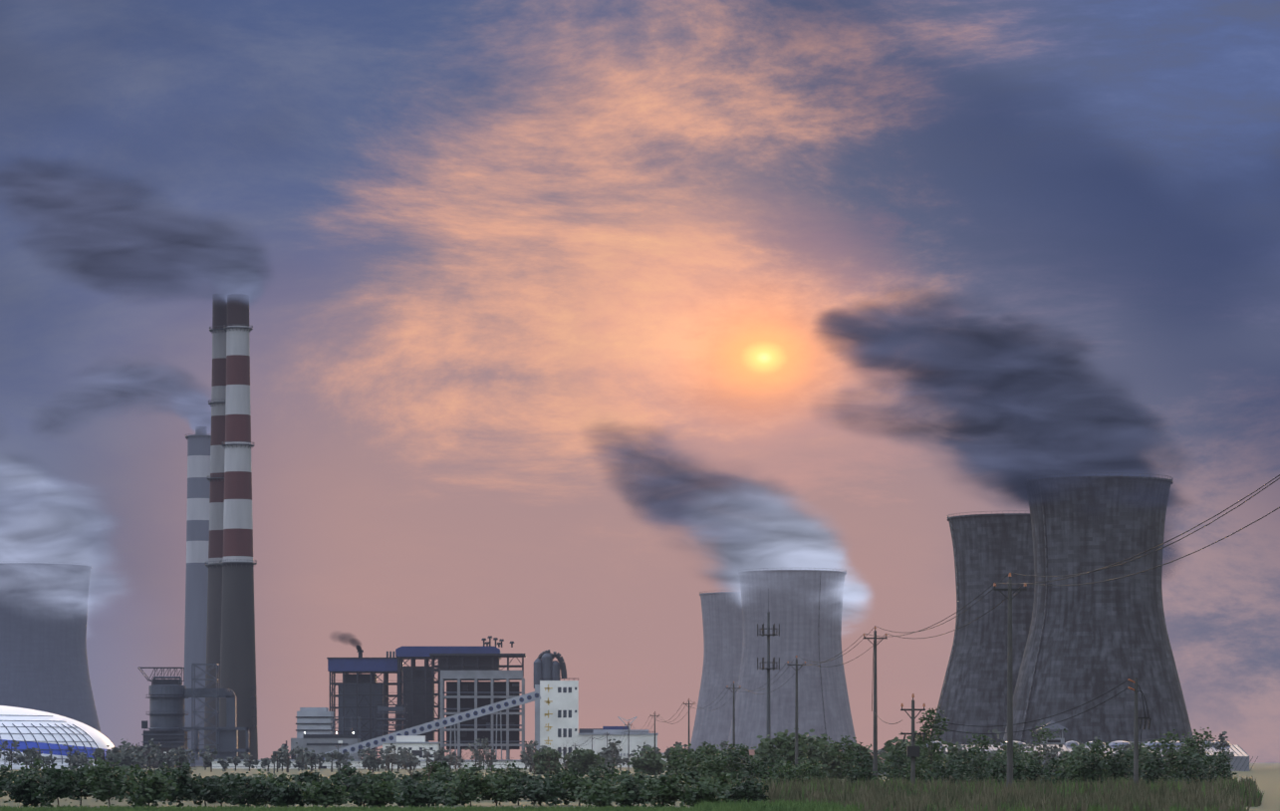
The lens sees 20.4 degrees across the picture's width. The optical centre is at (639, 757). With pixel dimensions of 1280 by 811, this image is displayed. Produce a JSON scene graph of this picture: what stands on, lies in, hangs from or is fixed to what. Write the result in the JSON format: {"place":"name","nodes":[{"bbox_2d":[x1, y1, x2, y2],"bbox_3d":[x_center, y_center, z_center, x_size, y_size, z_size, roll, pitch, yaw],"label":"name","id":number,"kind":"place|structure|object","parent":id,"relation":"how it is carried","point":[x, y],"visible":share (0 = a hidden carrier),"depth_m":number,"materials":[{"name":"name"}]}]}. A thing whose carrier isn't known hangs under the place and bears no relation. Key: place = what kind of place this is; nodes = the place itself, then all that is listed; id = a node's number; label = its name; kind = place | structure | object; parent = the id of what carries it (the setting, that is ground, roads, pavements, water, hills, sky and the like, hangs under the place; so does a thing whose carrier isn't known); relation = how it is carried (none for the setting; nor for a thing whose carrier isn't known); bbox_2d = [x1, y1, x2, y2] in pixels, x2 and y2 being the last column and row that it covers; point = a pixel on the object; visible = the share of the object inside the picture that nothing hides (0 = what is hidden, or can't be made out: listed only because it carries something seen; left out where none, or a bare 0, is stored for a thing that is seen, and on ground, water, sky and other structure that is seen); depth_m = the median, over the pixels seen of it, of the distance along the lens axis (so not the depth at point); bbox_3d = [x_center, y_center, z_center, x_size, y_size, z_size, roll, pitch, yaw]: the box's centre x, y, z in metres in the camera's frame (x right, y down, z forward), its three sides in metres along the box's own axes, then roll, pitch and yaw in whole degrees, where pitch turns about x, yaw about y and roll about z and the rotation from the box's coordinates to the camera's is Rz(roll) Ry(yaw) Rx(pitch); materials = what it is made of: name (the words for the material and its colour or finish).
{"place":"outdoors","nodes":[
{"label":"outdoors","id":0,"kind":"place"},
{"bbox_2d":[0,773,1264,810],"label":"grass","id":1,"kind":"structure","parent":0,"point":[1109,794],"depth_m":159.74,"materials":[{"name":"green plant"}]},
{"bbox_2d":[0,762,1279,810],"bbox_3d":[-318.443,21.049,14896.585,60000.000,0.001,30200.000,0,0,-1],"label":"ground","id":2,"kind":"structure","parent":0,"point":[1266,775],"depth_m":286.70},
{"bbox_2d":[0,561,101,733],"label":"cooling tower","id":3,"kind":"structure","parent":2,"relation":"on","point":[44,665],"depth_m":2455.64,"materials":[{"name":"grey concrete"}]},
{"bbox_2d":[0,705,114,768],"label":"coal dome","id":4,"kind":"structure","parent":2,"relation":"on","point":[45,732],"depth_m":1124.97,"materials":[{"name":"white metal"}]},
{"bbox_2d":[183,426,211,766],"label":"chimney","id":5,"kind":"object","parent":2,"relation":"on","point":[198,492],"visible":0.5,"depth_m":2087.12,"materials":[{"name":"grey concrete"}]},
{"bbox_2d":[203,293,231,766],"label":"chimney","id":6,"kind":"object","parent":2,"relation":"on","point":[216,476],"visible":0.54,"depth_m":1690.63,"materials":[{"name":"grey"}]},
{"bbox_2d":[219,293,257,759],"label":"chimney","id":7,"kind":"object","parent":2,"relation":"on","point":[237,661],"visible":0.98,"depth_m":1641.05,"materials":[{"name":"grey"}]},
{"bbox_2d":[0,756,769,807],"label":"shrub row","id":8,"kind":"object","parent":2,"relation":"on","point":[102,782],"visible":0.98,"depth_m":171.18,"materials":[{"name":"green plant"}]},
{"bbox_2d":[127,635,667,767],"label":"power plant buildings","id":9,"kind":"structure","parent":2,"relation":"on","point":[489,710],"depth_m":1457.83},
{"bbox_2d":[328,738,700,796],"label":"trees","id":10,"kind":"object","parent":2,"relation":"on","point":[439,769],"visible":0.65,"depth_m":238.85,"materials":[{"name":"green plant"}]},
{"bbox_2d":[38,572,1151,786],"bbox_3d":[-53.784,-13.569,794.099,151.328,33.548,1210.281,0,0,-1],"label":"utility poles","id":11,"kind":"object","parent":2,"relation":"on","point":[912,751],"visible":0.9,"depth_m":200.57,"materials":[{"name":"wood"}]},
{"bbox_2d":[0,729,1234,771],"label":"tree line","id":12,"kind":"object","parent":2,"relation":"on","point":[181,755],"visible":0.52,"depth_m":838.12,"materials":[{"name":"green plant"}]},
{"bbox_2d":[617,716,637,729],"bbox_3d":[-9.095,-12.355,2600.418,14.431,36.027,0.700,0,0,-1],"label":"street lamp","id":13,"kind":"object","parent":2,"relation":"on","point":[628,720],"visible":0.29,"depth_m":2600.17,"materials":[{"name":"silver metal"}]},
{"bbox_2d":[690,589,743,750],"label":"cooling tower","id":14,"kind":"structure","parent":2,"relation":"on","point":[722,621],"depth_m":2231.74,"materials":[{"name":"concrete"}]},
{"bbox_2d":[727,567,856,762],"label":"cooling tower","id":15,"kind":"structure","parent":2,"relation":"on","point":[805,608],"depth_m":1976.61,"materials":[{"name":"concrete"}]},
{"bbox_2d":[530,728,1161,779],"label":"trees","id":16,"kind":"object","parent":2,"relation":"on","point":[651,762],"visible":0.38,"depth_m":521.06,"materials":[{"name":"green plant"}]},
{"bbox_2d":[666,707,1237,788],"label":"shrubs","id":17,"kind":"object","parent":2,"relation":"on","point":[974,764],"visible":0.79,"depth_m":228.67,"materials":[{"name":"green plant"}]},
{"bbox_2d":[929,511,1034,745],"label":"cooling tower","id":18,"kind":"structure","parent":2,"relation":"on","point":[989,550],"depth_m":1587.27,"materials":[{"name":"concrete"}]},
{"bbox_2d":[1003,473,1193,745],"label":"cooling tower","id":19,"kind":"structure","parent":2,"relation":"on","point":[1086,642],"depth_m":1380.12,"materials":[{"name":"concrete"}]},
{"bbox_2d":[0,474,1279,767],"bbox_3d":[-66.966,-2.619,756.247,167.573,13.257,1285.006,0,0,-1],"label":"power lines","id":20,"kind":"object","parent":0,"point":[970,622],"visible":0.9,"depth_m":200.53,"materials":[{"name":"black metal"}]},
{"bbox_2d":[0,0,1279,762],"label":"sky","id":21,"kind":"structure","parent":0,"point":[572,321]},
{"bbox_2d":[749,720,1258,773],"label":"greenhouse and pavilion","id":22,"kind":"object","parent":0,"point":[1240,761],"visible":0.25,"depth_m":915.28,"materials":[{"name":"white"}]}
]}

